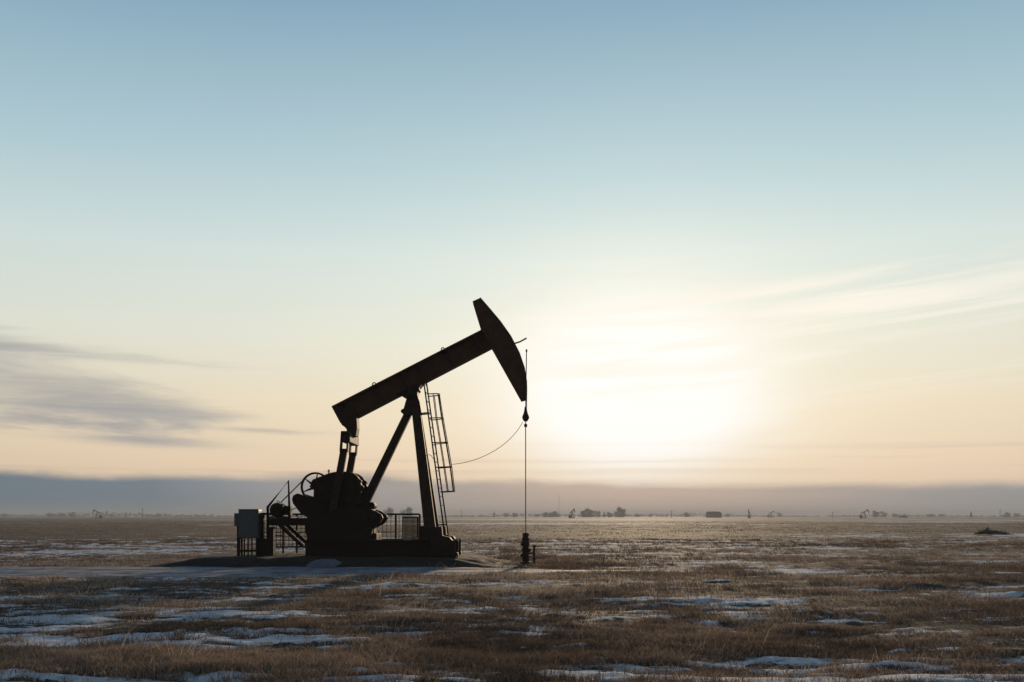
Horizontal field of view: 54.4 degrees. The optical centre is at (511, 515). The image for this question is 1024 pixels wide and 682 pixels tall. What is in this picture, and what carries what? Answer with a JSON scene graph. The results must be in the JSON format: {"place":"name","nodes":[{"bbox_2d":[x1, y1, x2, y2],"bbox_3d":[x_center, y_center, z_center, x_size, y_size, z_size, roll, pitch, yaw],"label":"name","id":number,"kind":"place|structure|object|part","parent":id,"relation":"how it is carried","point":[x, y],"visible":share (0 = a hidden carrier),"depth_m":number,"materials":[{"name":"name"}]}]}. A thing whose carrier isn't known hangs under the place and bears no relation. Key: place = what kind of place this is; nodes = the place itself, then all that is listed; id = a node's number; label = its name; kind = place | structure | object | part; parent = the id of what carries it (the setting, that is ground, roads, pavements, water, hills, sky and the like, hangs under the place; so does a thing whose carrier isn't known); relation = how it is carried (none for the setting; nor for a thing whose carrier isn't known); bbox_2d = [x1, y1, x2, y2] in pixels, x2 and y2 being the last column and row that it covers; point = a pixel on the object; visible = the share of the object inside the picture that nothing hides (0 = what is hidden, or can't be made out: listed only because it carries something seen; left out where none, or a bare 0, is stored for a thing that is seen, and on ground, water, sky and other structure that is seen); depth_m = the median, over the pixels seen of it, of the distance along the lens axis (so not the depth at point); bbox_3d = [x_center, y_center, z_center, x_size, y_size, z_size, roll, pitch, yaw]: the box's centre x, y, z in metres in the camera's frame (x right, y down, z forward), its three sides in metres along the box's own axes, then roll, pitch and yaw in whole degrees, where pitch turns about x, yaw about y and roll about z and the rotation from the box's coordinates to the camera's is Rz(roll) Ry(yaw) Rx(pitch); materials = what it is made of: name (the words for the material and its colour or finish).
{"place":"outdoors","nodes":[
{"label":"outdoors","id":0,"kind":"place"},
{"bbox_2d":[0,566,702,577],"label":"snowy track","id":1,"kind":"structure","parent":0,"point":[185,571],"depth_m":29.58,"materials":[{"name":"white snow"}]},
{"bbox_2d":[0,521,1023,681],"bbox_3d":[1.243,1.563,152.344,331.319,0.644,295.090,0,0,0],"label":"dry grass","id":2,"kind":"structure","parent":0,"point":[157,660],"depth_m":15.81,"materials":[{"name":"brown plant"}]},
{"bbox_2d":[0,516,1023,681],"bbox_3d":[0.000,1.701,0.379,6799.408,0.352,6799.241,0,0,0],"label":"ground","id":3,"kind":"structure","parent":0,"point":[765,599],"depth_m":22.83,"materials":[{"name":"brown plant"}]},
{"bbox_2d":[147,551,505,567],"bbox_3d":[-6.000,1.580,36.250,17.000,0.480,11.500,0,0,0],"label":"gravel pad","id":4,"kind":"object","parent":3,"relation":"on","point":[301,559],"visible":0.44,"depth_m":32.73,"materials":[{"name":"grey gravel"}]},
{"bbox_2d":[234,509,261,555],"bbox_3d":[-9.162,0.612,34.505,0.868,1.696,0.510,0,0,0],"label":"control cabinet","id":5,"kind":"object","parent":4,"relation":"on","point":[247,522],"visible":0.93,"depth_m":34.28,"materials":[{"name":"grey metal"}]},
{"bbox_3d":[-9.079,0.289,34.274,0.634,0.890,0.048,0,0,0],"label":"cabinet door","id":6,"kind":"part","parent":5,"relation":"part of","materials":[{"name":"grey metal"}]},
{"bbox_2d":[260,513,275,555],"bbox_3d":[-8.511,0.648,34.675,0.473,1.524,0.350,0,0,0],"label":"switch stand","id":7,"kind":"object","parent":4,"relation":"on","point":[268,546],"visible":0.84,"depth_m":34.50,"materials":[{"name":"metal"}]},
{"bbox_2d":[306,559,341,567],"bbox_3d":[-6.133,1.519,32.252,1.256,0.262,0.865,0,0,20],"label":"snow pile","id":8,"kind":"object","parent":4,"relation":"on","point":[325,563],"visible":0.99,"depth_m":32.08,"materials":[{"name":"white snow"}]},
{"bbox_2d":[265,513,420,552],"bbox_3d":[-6.321,0.682,36.514,5.944,1.557,0.140,0,0,0],"label":"guard fence","id":9,"kind":"object","parent":4,"relation":"on","point":[405,527],"visible":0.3,"depth_m":36.52,"materials":[{"name":"metal"}]},
{"bbox_2d":[266,297,528,556],"bbox_3d":[-4.104,-3.097,34.810,9.412,8.974,2.520,0,0,0],"label":"pump jack","id":10,"kind":"object","parent":4,"relation":"on","point":[343,514],"visible":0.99,"depth_m":34.50,"materials":[{"name":"metal"}]},
{"bbox_2d":[452,422,522,464],"bbox_3d":[-0.854,-2.540,34.800,2.470,1.491,0.022,0,0,0],"label":"signal cable","id":11,"kind":"object","parent":10,"relation":"attached to","point":[493,451],"visible":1,"depth_m":34.79,"materials":[{"name":"metal"}]},
{"bbox_2d":[383,507,393,516],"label":"tree","id":12,"kind":"object","parent":3,"relation":"on","point":[389,510],"visible":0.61,"depth_m":1198.66,"materials":[{"name":"grey plant"}]},
{"bbox_2d":[400,507,412,516],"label":"tree","id":13,"kind":"object","parent":3,"relation":"on","point":[408,510],"visible":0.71,"depth_m":1198.31,"materials":[{"name":"grey plant"}]},
{"bbox_2d":[0,511,1023,516],"bbox_3d":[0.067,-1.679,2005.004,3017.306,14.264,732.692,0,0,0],"label":"treeline","id":14,"kind":"object","parent":3,"relation":"on","point":[176,515],"visible":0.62,"depth_m":1973.41,"materials":[{"name":"plant"}]},
{"bbox_2d":[520,533,535,564],"bbox_3d":[0.561,1.193,34.800,0.568,1.215,0.394,0,0,0],"label":"wellhead","id":15,"kind":"object","parent":3,"relation":"on","point":[526,552],"visible":0.98,"depth_m":34.70,"materials":[{"name":"metal"}]},
{"bbox_2d":[542,512,550,516],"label":"tree","id":16,"kind":"object","parent":3,"relation":"on","point":[545,514],"visible":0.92,"depth_m":1377.72,"materials":[{"name":"grey plant"}]},
{"bbox_2d":[550,511,560,516],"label":"tree","id":17,"kind":"object","parent":3,"relation":"on","point":[553,513],"visible":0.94,"depth_m":1346.43,"materials":[{"name":"grey plant"}]},
{"bbox_2d":[579,511,586,516],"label":"tree","id":18,"kind":"object","parent":3,"relation":"on","point":[583,513],"visible":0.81,"depth_m":1297.25,"materials":[{"name":"grey plant"}]},
{"bbox_2d":[585,508,596,516],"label":"tree","id":19,"kind":"object","parent":3,"relation":"on","point":[589,512],"visible":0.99,"depth_m":1248.88,"materials":[{"name":"grey plant"}]},
{"bbox_2d":[613,507,626,516],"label":"tree","id":20,"kind":"object","parent":3,"relation":"on","point":[620,512],"visible":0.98,"depth_m":1249.56,"materials":[{"name":"grey plant"}]},
{"bbox_2d":[706,511,721,517],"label":"barn","id":21,"kind":"structure","parent":3,"relation":"on","point":[714,514],"depth_m":1000.00,"materials":[{"name":"grey wood"}]},
{"bbox_2d":[872,510,880,516],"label":"tree","id":22,"kind":"object","parent":3,"relation":"on","point":[875,513],"visible":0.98,"depth_m":1299.44,"materials":[{"name":"grey plant"}]},
{"bbox_2d":[974,527,1008,533],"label":"brush pile","id":23,"kind":"object","parent":3,"relation":"on","point":[987,531],"visible":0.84,"depth_m":92.92,"materials":[{"name":"plant"}]},
{"bbox_2d":[1002,512,1011,516],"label":"tree","id":24,"kind":"object","parent":3,"relation":"on","point":[1006,514],"visible":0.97,"depth_m":1298.99,"materials":[{"name":"grey plant"}]},
{"bbox_2d":[0,0,1023,515],"label":"sky","id":25,"kind":"structure","parent":0,"point":[762,257],"materials":[{"name":"blue"}]}
]}

